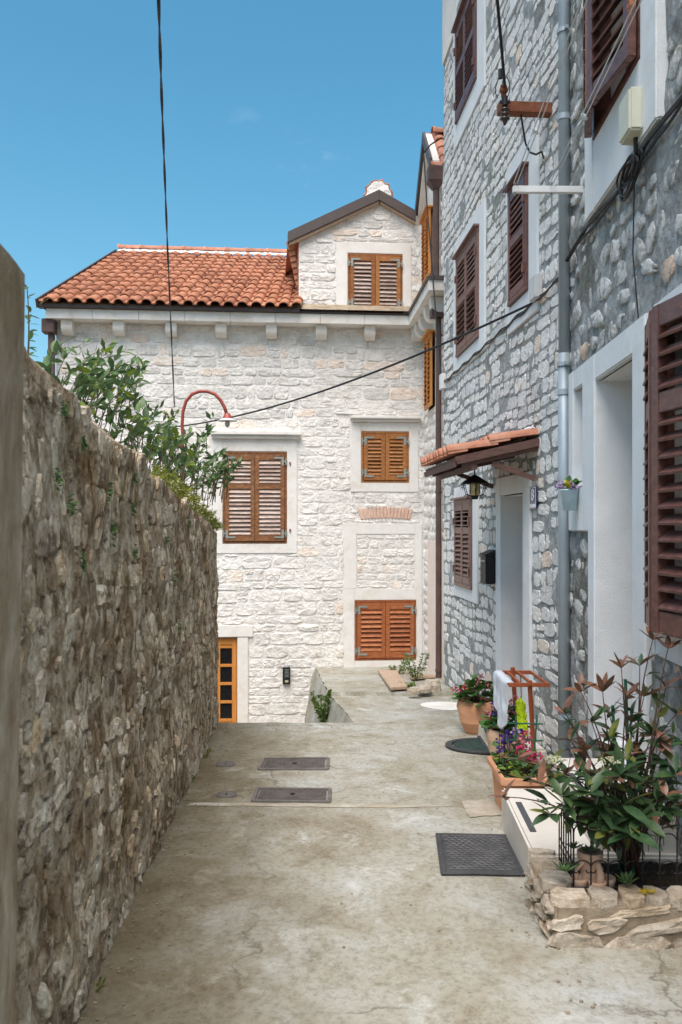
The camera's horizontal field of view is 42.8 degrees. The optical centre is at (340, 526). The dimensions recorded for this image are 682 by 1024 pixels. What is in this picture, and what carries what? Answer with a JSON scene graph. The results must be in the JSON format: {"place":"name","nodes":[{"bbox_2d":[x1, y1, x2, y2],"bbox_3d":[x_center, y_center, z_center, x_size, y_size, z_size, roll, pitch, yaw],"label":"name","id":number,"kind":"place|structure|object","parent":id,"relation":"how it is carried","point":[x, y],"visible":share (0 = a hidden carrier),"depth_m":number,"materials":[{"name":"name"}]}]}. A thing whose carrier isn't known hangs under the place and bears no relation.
{"place":"outdoors","nodes":[
{"label":"outdoors","id":0,"kind":"place"},
{"bbox_2d":[0,0,443,374],"label":"sky","id":1,"kind":"structure","parent":0,"point":[279,116],"materials":[{"name":"blue"}]},
{"bbox_2d":[73,696,681,1023],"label":"path","id":2,"kind":"structure","parent":0,"point":[266,932],"depth_m":3.76,"materials":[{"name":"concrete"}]},
{"bbox_2d":[0,244,24,1023],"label":"wall pier","id":3,"kind":"structure","parent":2,"relation":"on","point":[12,301],"depth_m":1.81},
{"bbox_2d":[93,749,213,992],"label":"wall foot grass","id":4,"kind":"structure","parent":2,"relation":"on","point":[100,978],"depth_m":3.08,"materials":[{"name":"plant"}]},
{"bbox_2d":[215,761,235,766],"bbox_3d":[-0.884,1.818,6.670,0.156,0.012,0.156,0,0,0],"label":"valve cover","id":5,"kind":"object","parent":2,"relation":"on","point":[225,764],"visible":1,"depth_m":6.65,"materials":[{"name":"metal"}]},
{"bbox_2d":[216,791,236,797],"bbox_3d":[-0.753,1.761,5.730,0.140,0.012,0.140,0,0,0],"label":"valve cover","id":6,"kind":"object","parent":2,"relation":"on","point":[227,794],"visible":1,"depth_m":5.72,"materials":[{"name":"metal"}]},
{"bbox_2d":[251,787,331,802],"bbox_3d":[-0.320,1.765,5.730,0.516,0.037,0.346,0,0,0],"label":"manhole cover","id":7,"kind":"object","parent":2,"relation":"on","point":[289,795],"visible":1,"depth_m":5.71,"materials":[{"name":"metal"}]},
{"bbox_2d":[257,757,329,770],"bbox_3d":[-0.355,1.815,6.670,0.536,0.036,0.406,0,0,0],"label":"manhole cover","id":8,"kind":"object","parent":2,"relation":"on","point":[293,763],"visible":1,"depth_m":6.67,"materials":[{"name":"metal"}]},
{"bbox_2d":[445,736,490,755],"bbox_3d":[1.054,1.851,7.340,0.347,0.066,0.667,0,0,0],"label":"half round mat","id":9,"kind":"object","parent":2,"relation":"on","point":[477,745],"visible":0.97,"depth_m":7.32,"materials":[{"name":"green rubber"}]},
{"bbox_2d":[451,674,495,734],"bbox_3d":[1.246,1.616,8.040,0.501,0.555,0.459,0,0,-36],"label":"flower pot","id":10,"kind":"object","parent":2,"relation":"on","point":[472,706],"visible":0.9,"depth_m":7.92,"materials":[{"name":"ceramic"}]},
{"bbox_2d":[435,833,524,876],"bbox_3d":[0.712,1.698,4.522,0.460,0.056,0.655,0,0,0],"label":"door mat","id":11,"kind":"object","parent":2,"relation":"on","point":[469,854],"depth_m":4.47,"materials":[{"name":"black rubber"}]},
{"bbox_2d":[480,694,529,755],"bbox_3d":[1.274,1.556,6.742,0.409,0.545,0.405,0,0,0],"label":"flower pot","id":12,"kind":"object","parent":2,"relation":"on","point":[492,731],"visible":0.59,"depth_m":6.68,"materials":[{"name":"ceramic"}]},
{"bbox_2d":[478,697,546,758],"bbox_3d":[1.418,1.935,7.732,0.327,0.530,1.680,0,0,-4],"label":"door step","id":13,"kind":"object","parent":2,"relation":"on","point":[482,734],"depth_m":7.09,"materials":[{"name":"white stone"}]},
{"bbox_2d":[487,715,548,810],"bbox_3d":[1.102,1.470,5.381,0.328,0.590,0.606,0,0,0],"label":"flower trough","id":14,"kind":"object","parent":2,"relation":"on","point":[501,769],"visible":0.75,"depth_m":5.38,"materials":[{"name":"ceramic"}]},
{"bbox_2d":[502,667,549,758],"bbox_3d":[1.352,1.451,6.527,0.313,0.738,0.499,0,0,0],"label":"drying rack","id":15,"kind":"object","parent":2,"relation":"on","point":[512,672],"visible":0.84,"depth_m":6.32,"materials":[{"name":"red wood"}]},
{"bbox_2d":[493,670,513,728],"bbox_3d":[1.207,1.307,6.516,0.073,0.402,0.415,0,0,-2],"label":"towel","id":16,"kind":"object","parent":15,"relation":"hanging from","point":[501,679],"visible":1,"depth_m":6.49,"materials":[{"name":"white fabric"}]},
{"bbox_2d":[515,676,528,735],"bbox_3d":[1.340,1.333,6.450,0.081,0.444,0.080,0,0,42],"label":"duster","id":17,"kind":"object","parent":15,"relation":"hanging from","point":[520,703],"visible":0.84,"depth_m":6.43,"materials":[{"name":"yellow fabric"}]},
{"bbox_2d":[442,0,631,759],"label":"stone house","id":18,"kind":"structure","parent":2,"relation":"on","point":[500,245],"depth_m":8.31,"materials":[{"name":"stone"}]},
{"bbox_2d":[176,303,531,426],"bbox_3d":[-0.608,-1.653,10.351,0.022,0.414,7.620,0,0,-35],"label":"street cable","id":19,"kind":"object","parent":18,"relation":"attached to","point":[455,338],"visible":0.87,"depth_m":8.76,"materials":[{"name":"black rubber"}]},
{"bbox_2d":[423,137,441,373],"bbox_3d":[1.251,-3.524,11.545,0.156,3.250,0.576,0,0,-13],"label":"gable cable","id":20,"kind":"object","parent":18,"relation":"attached to","point":[431,252],"visible":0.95,"depth_m":11.52,"materials":[{"name":"black rubber"}]},
{"bbox_2d":[439,373,445,389],"bbox_3d":[1.310,-1.870,11.227,0.065,0.200,0.150,0,0,-4],"label":"junction box","id":21,"kind":"object","parent":18,"relation":"attached to","point":[442,383],"visible":0.98,"depth_m":11.16,"materials":[{"name":"white paint"}]},
{"bbox_2d":[450,496,471,589],"bbox_3d":[1.417,0.177,10.009,0.145,1.035,0.970,0,0,-4],"label":"window frame","id":22,"kind":"structure","parent":18,"relation":"in","point":[458,500],"depth_m":9.63,"materials":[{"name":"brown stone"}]},
{"bbox_2d":[451,0,476,124],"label":"window frame","id":23,"kind":"structure","parent":18,"relation":"in","point":[463,2],"depth_m":9.75,"materials":[{"name":"red paint"}]},
{"bbox_2d":[452,223,478,357],"bbox_3d":[1.431,-2.607,9.795,0.145,1.195,1.192,0,0,-4],"label":"window frame","id":24,"kind":"structure","parent":18,"relation":"in","point":[474,229],"depth_m":9.38,"materials":[{"name":"brown paint"}]},
{"bbox_2d":[465,510,467,572],"bbox_3d":[1.539,0.190,10.017,0.040,1.010,0.930,0,0,-4],"label":"window pane","id":25,"kind":"structure","parent":18,"relation":"in","point":[466,514],"depth_m":10.37,"materials":[{"name":"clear glass"}]},
{"bbox_2d":[469,251,474,327],"bbox_3d":[1.554,-2.595,9.803,0.040,1.170,1.152,0,0,-4],"label":"window pane","id":26,"kind":"structure","parent":18,"relation":"in","point":[473,251],"depth_m":10.10,"materials":[{"name":"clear glass"}]},
{"bbox_2d":[420,425,539,488],"bbox_3d":[1.214,-0.612,7.893,0.877,0.472,1.578,0,0,0],"label":"door canopy","id":27,"kind":"object","parent":18,"relation":"attached to","point":[460,459],"visible":1,"depth_m":7.19,"materials":[{"name":"wood"}]},
{"bbox_2d":[459,470,490,498],"bbox_3d":[1.205,-0.445,7.850,0.266,0.398,0.307,0,0,0],"label":"lantern","id":28,"kind":"object","parent":27,"relation":"hanging from","point":[474,481],"visible":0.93,"depth_m":7.81,"materials":[{"name":"black metal"}]},
{"bbox_2d":[479,549,495,583],"bbox_3d":[1.452,0.395,8.648,0.113,0.336,0.254,0,0,-4],"label":"letter box","id":29,"kind":"object","parent":18,"relation":"attached to","point":[488,566],"visible":1,"depth_m":8.54,"materials":[{"name":"black metal"}]},
{"bbox_2d":[502,161,528,306],"bbox_3d":[1.573,-2.547,7.672,0.145,1.075,0.650,0,0,-4],"label":"window frame","id":30,"kind":"structure","parent":18,"relation":"in","point":[508,188],"depth_m":7.53,"materials":[{"name":"red paint"}]},
{"bbox_2d":[495,68,551,124],"bbox_3d":[1.418,-3.312,6.758,0.456,0.455,0.173,0,0,-4],"label":"insulator arm","id":31,"kind":"object","parent":18,"relation":"attached to","point":[507,109],"visible":1,"depth_m":6.75},
{"bbox_2d":[496,0,505,84],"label":"overhead cable","id":32,"kind":"object","parent":31,"relation":"attached to","point":[500,41],"visible":1,"depth_m":6.53,"materials":[{"name":"black rubber"}]},
{"bbox_2d":[520,114,546,159],"bbox_3d":[1.528,-3.070,6.853,0.284,0.308,0.114,0,0,-28],"label":"drop cable","id":33,"kind":"object","parent":31,"relation":"attached to","point":[543,155],"visible":0.94,"depth_m":6.86,"materials":[{"name":"black rubber"}]},
{"bbox_2d":[529,486,536,509],"bbox_3d":[1.591,-0.240,7.210,0.016,0.191,0.198,0,0,-4],"label":"house number plate","id":34,"kind":"object","parent":18,"relation":"attached to","point":[532,497],"visible":1,"depth_m":7.20,"materials":[{"name":"blue ceramic"}]},
{"bbox_2d":[529,274,542,302],"bbox_3d":[1.587,-1.945,7.099,0.065,0.190,0.184,0,0,-4],"label":"junction box","id":35,"kind":"object","parent":18,"relation":"attached to","point":[535,286],"visible":0.97,"depth_m":7.02,"materials":[{"name":"grey plastic"}]},
{"bbox_2d":[444,94,681,381],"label":"wall cable","id":36,"kind":"object","parent":18,"relation":"attached to","point":[626,179],"depth_m":4.62,"materials":[{"name":"black rubber"}]},
{"bbox_2d":[502,788,680,880],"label":"door step","id":37,"kind":"object","parent":2,"relation":"on","point":[519,816],"depth_m":4.39,"materials":[{"name":"white stone"}]},
{"bbox_2d":[553,758,676,852],"bbox_3d":[1.392,1.440,4.529,0.380,0.219,1.010,0,0,2],"label":"door step","id":38,"kind":"object","parent":37,"relation":"on","point":[669,846],"depth_m":4.02,"materials":[{"name":"white stone"}]},
{"bbox_2d":[524,848,681,949],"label":"stone planter","id":39,"kind":"object","parent":2,"relation":"on","point":[568,915],"visible":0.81,"depth_m":3.40,"materials":[{"name":"stone"}]},
{"bbox_2d":[552,861,578,871],"bbox_3d":[0.894,1.369,3.511,0.087,0.030,0.098,0,0,-42],"label":"succulent","id":40,"kind":"object","parent":39,"relation":"on","point":[563,867],"visible":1,"depth_m":3.51,"materials":[{"name":"green plant"}]},
{"bbox_2d":[567,841,582,848],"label":"succulent","id":41,"kind":"object","parent":39,"relation":"on","point":[576,842],"visible":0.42,"depth_m":3.72,"materials":[{"name":"plant"}]},
{"bbox_2d":[488,626,681,874],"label":"shrub","id":42,"kind":"object","parent":39,"relation":"in","point":[614,810],"visible":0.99,"depth_m":3.60,"materials":[{"name":"green plant"}]},
{"bbox_2d":[569,846,615,889],"bbox_3d":[1.035,1.438,3.589,0.159,0.183,0.158,0,0,-45],"label":"strawberry pot","id":43,"kind":"object","parent":39,"relation":"in","point":[599,878],"visible":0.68,"depth_m":3.58,"materials":[{"name":"ceramic"}]},
{"bbox_2d":[580,843,601,853],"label":"succulent","id":44,"kind":"object","parent":43,"relation":"in","point":[587,849],"visible":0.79,"depth_m":3.63,"materials":[{"name":"green plant"}]},
{"bbox_2d":[559,810,681,888],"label":"wire fence","id":45,"kind":"object","parent":39,"relation":"on","point":[573,862],"visible":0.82,"depth_m":3.53,"materials":[{"name":"black metal"}]},
{"bbox_2d":[615,871,638,883],"bbox_3d":[1.147,1.410,3.482,0.097,0.042,0.099,0,0,0],"label":"succulent","id":46,"kind":"object","parent":39,"relation":"on","point":[626,878],"visible":1,"depth_m":3.50,"materials":[{"name":"green plant"}]},
{"bbox_2d":[569,0,681,860],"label":"stone house","id":47,"kind":"structure","parent":2,"relation":"on","point":[625,461],"depth_m":4.88,"materials":[{"name":"stone"}]},
{"bbox_2d":[512,182,583,195],"bbox_3d":[1.403,-2.291,5.901,0.476,0.082,0.042,0,0,2],"label":"clothes line bracket","id":48,"kind":"object","parent":47,"relation":"attached to","point":[551,189],"visible":1,"depth_m":5.89,"materials":[{"name":"white metal"}]},
{"bbox_2d":[513,0,587,183],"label":"clothes line","id":49,"kind":"object","parent":48,"relation":"attached to","point":[535,131],"visible":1,"depth_m":4.68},
{"bbox_2d":[550,0,641,182],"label":"clothes line","id":50,"kind":"object","parent":48,"relation":"attached to","point":[584,116],"visible":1,"depth_m":4.67,"materials":[{"name":"white plastic"}]},
{"bbox_2d":[557,0,571,757],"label":"downpipe","id":51,"kind":"object","parent":47,"relation":"attached to","point":[563,121],"visible":0.75,"depth_m":6.24,"materials":[{"name":"metal"}]},
{"bbox_2d":[554,475,581,510],"bbox_3d":[1.541,-0.231,5.937,0.141,0.242,0.202,0,0,-45],"label":"flower bucket","id":52,"kind":"object","parent":47,"relation":"attached to","point":[569,495],"visible":1,"depth_m":5.89,"materials":[{"name":"blue metal"}]},
{"bbox_2d":[592,0,639,140],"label":"window frame","id":53,"kind":"structure","parent":47,"relation":"in","point":[602,109],"depth_m":5.32,"materials":[{"name":"red paint"}]},
{"bbox_2d":[619,86,642,144],"bbox_3d":[1.516,-2.120,4.498,0.117,0.220,0.210,0,0,0],"label":"junction box","id":54,"kind":"object","parent":47,"relation":"attached to","point":[631,116],"visible":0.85,"depth_m":4.41,"materials":[{"name":"beige plastic"}]},
{"bbox_2d":[667,320,681,611],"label":"window shutter","id":55,"kind":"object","parent":47,"relation":"in","point":[670,338],"depth_m":4.22,"materials":[{"name":"red paint"}]},
{"bbox_2d":[315,666,456,698],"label":"terrace","id":56,"kind":"structure","parent":0,"point":[354,681],"depth_m":11.49,"materials":[{"name":"concrete"}]},
{"bbox_2d":[378,670,406,689],"bbox_3d":[0.671,2.021,11.554,0.275,0.193,2.269,0,0,0],"label":"plank","id":57,"kind":"object","parent":56,"relation":"on","point":[391,678],"visible":1,"depth_m":11.34,"materials":[{"name":"beige wood"}]},
{"bbox_2d":[388,653,410,673],"bbox_3d":[0.876,2.084,12.619,0.344,0.471,0.293,0,0,-15],"label":"weed","id":58,"kind":"object","parent":56,"relation":"on","point":[400,669],"visible":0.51,"depth_m":12.65,"materials":[{"name":"green plant"}]},
{"bbox_2d":[399,681,415,687],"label":"weed","id":59,"kind":"object","parent":56,"relation":"on","point":[410,684],"visible":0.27,"depth_m":10.90,"materials":[{"name":"green plant"}]},
{"bbox_2d":[407,687,420,694],"bbox_3d":[0.865,1.933,10.289,0.163,0.074,0.126,0,0,0],"label":"loose stone","id":60,"kind":"object","parent":56,"relation":"on","point":[413,690],"visible":1,"depth_m":10.24,"materials":[{"name":"stone"}]},
{"bbox_2d":[404,653,428,680],"bbox_3d":[1.029,1.947,11.694,0.394,0.496,0.455,0,0,0],"label":"weed","id":61,"kind":"object","parent":56,"relation":"on","point":[414,669],"visible":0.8,"depth_m":11.69,"materials":[{"name":"green plant"}]},
{"bbox_2d":[409,674,434,679],"bbox_3d":[1.117,2.049,11.883,0.362,0.059,0.504,0,0,0],"label":"plank","id":62,"kind":"object","parent":56,"relation":"on","point":[428,676],"visible":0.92,"depth_m":11.79,"materials":[{"name":"beige wood"}]},
{"bbox_2d":[418,685,431,692],"bbox_3d":[0.993,1.937,10.416,0.167,0.084,0.148,0,0,-29],"label":"loose stone","id":63,"kind":"object","parent":56,"relation":"on","point":[425,688],"visible":0.84,"depth_m":10.37,"materials":[{"name":"stone"}]},
{"bbox_2d":[424,679,440,690],"bbox_3d":[1.107,1.923,10.588,0.215,0.136,0.176,0,0,-19],"label":"loose stone","id":64,"kind":"object","parent":56,"relation":"on","point":[434,684],"visible":0.84,"depth_m":10.53,"materials":[{"name":"stone"}]},
{"bbox_2d":[638,888,655,894],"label":"yellow flower","id":65,"kind":"object","parent":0,"point":[646,891],"visible":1,"depth_m":3.43,"materials":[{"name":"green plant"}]},
{"label":"ground","id":66,"kind":"structure","parent":0,"visible":0},
{"bbox_2d":[15,346,218,1023],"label":"garden wall","id":67,"kind":"structure","parent":66,"relation":"on","point":[119,711],"depth_m":3.11,"materials":[{"name":"stone"}]},
{"bbox_2d":[25,284,39,356],"bbox_3d":[-1.141,-0.731,3.204,0.066,0.312,0.088,0,0,0],"label":"leafy sprig","id":68,"kind":"object","parent":67,"relation":"on","point":[30,332],"visible":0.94,"depth_m":3.20,"materials":[{"name":"green plant"}]},
{"bbox_2d":[54,401,204,781],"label":"wall ferns","id":69,"kind":"object","parent":67,"relation":"attached to","point":[83,444],"depth_m":2.91,"materials":[{"name":"green plant"}]},
{"bbox_2d":[35,333,244,506],"bbox_3d":[-1.426,-0.627,6.630,0.808,1.402,3.513,0,0,8],"label":"laurel shrub","id":70,"kind":"object","parent":67,"relation":"on","point":[167,437],"visible":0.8,"depth_m":6.26,"materials":[{"name":"green plant"}]},
{"bbox_2d":[148,461,225,531],"bbox_3d":[-1.177,-0.148,6.456,0.417,0.428,3.839,0,0,-3],"label":"wall moss","id":71,"kind":"object","parent":67,"relation":"on","point":[197,508],"depth_m":5.95,"materials":[{"name":"green plant"}]},
{"bbox_2d":[180,390,236,494],"bbox_3d":[-1.419,1.139,9.350,0.610,5.222,0.212,0,0,0],"label":"street lamp","id":72,"kind":"object","parent":66,"relation":"on","point":[227,418],"visible":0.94,"depth_m":9.33,"materials":[{"name":"red metal"}]},
{"bbox_2d":[35,126,443,722],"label":"stone house","id":73,"kind":"structure","parent":66,"relation":"on","point":[330,535],"depth_m":13.68,"materials":[{"name":"stone"}]},
{"bbox_2d":[157,0,174,406],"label":"overhead wire","id":74,"kind":"object","parent":73,"relation":"attached to","point":[160,68],"visible":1,"depth_m":7.13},
{"bbox_2d":[218,637,236,722],"bbox_3d":[-2.045,2.748,13.621,0.847,2.044,0.050,0,0,-5],"label":"door","id":75,"kind":"structure","parent":73,"relation":"in","point":[227,646],"depth_m":13.63,"materials":[{"name":"brown wood"}]},
{"bbox_2d":[225,464,279,541],"bbox_3d":[-1.358,-0.457,13.755,1.004,1.444,0.040,0,0,-5],"label":"window pane","id":76,"kind":"structure","parent":73,"relation":"in","point":[259,464],"depth_m":13.74,"materials":[{"name":"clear glass"}]},
{"bbox_2d":[223,451,286,543],"bbox_3d":[-1.350,-0.457,13.659,1.004,1.444,0.092,0,0,-5],"label":"window frame","id":77,"kind":"structure","parent":73,"relation":"in","point":[227,452],"depth_m":13.63,"materials":[{"name":"brown wood"}]},
{"bbox_2d":[283,667,289,683],"bbox_3d":[-0.854,2.330,13.628,0.116,0.260,0.078,0,0,-5],"label":"wall intercom","id":78,"kind":"object","parent":73,"relation":"attached to","point":[286,675],"depth_m":13.60,"materials":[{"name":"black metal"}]},
{"bbox_2d":[354,264,395,301],"bbox_3d":[0.529,-3.850,13.915,0.878,0.944,0.040,0,0,-5],"label":"window pane","id":79,"kind":"structure","parent":73,"relation":"in","point":[354,264],"depth_m":13.91,"materials":[{"name":"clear glass"}]},
{"bbox_2d":[348,253,402,312],"bbox_3d":[0.538,-3.850,13.820,0.878,0.944,0.092,0,0,-5],"label":"window frame","id":80,"kind":"structure","parent":73,"relation":"in","point":[366,254],"depth_m":13.78,"materials":[{"name":"orange wood"}]},
{"bbox_2d":[357,602,409,656],"bbox_3d":[0.693,1.637,13.929,0.984,0.956,0.040,0,0,-5],"label":"window pane","id":81,"kind":"structure","parent":73,"relation":"in","point":[357,602],"depth_m":13.91,"materials":[{"name":"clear glass"}]},
{"bbox_2d":[364,460,405,480],"bbox_3d":[0.687,-1.104,13.929,0.765,0.814,0.040,0,0,-5],"label":"window pane","id":82,"kind":"structure","parent":73,"relation":"in","point":[368,460],"depth_m":13.90,"materials":[{"name":"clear glass"}]},
{"bbox_2d":[361,431,408,482],"bbox_3d":[0.695,-1.104,13.833,0.765,0.814,0.092,0,0,-5],"label":"window frame","id":83,"kind":"structure","parent":73,"relation":"in","point":[362,432],"depth_m":13.79,"materials":[{"name":"orange wood"}]},
{"bbox_2d":[355,600,415,660],"bbox_3d":[0.701,1.637,13.834,0.984,0.956,0.092,0,0,-5],"label":"window frame","id":84,"kind":"structure","parent":73,"relation":"in","point":[356,659],"depth_m":13.78,"materials":[{"name":"brown wood"}]},
{"bbox_2d":[304,669,356,725],"bbox_3d":[-0.308,2.882,11.084,0.367,1.935,5.676,0,0,-6],"label":"terrace retaining face","id":85,"kind":"object","parent":66,"relation":"on","point":[337,713],"visible":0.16,"depth_m":11.42},
{"bbox_2d":[308,688,335,722],"bbox_3d":[-0.251,2.181,10.303,0.474,0.584,0.295,0,0,38],"label":"weed","id":86,"kind":"object","parent":85,"relation":"on","point":[322,715],"visible":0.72,"depth_m":10.23,"materials":[{"name":"green plant"}]}
]}

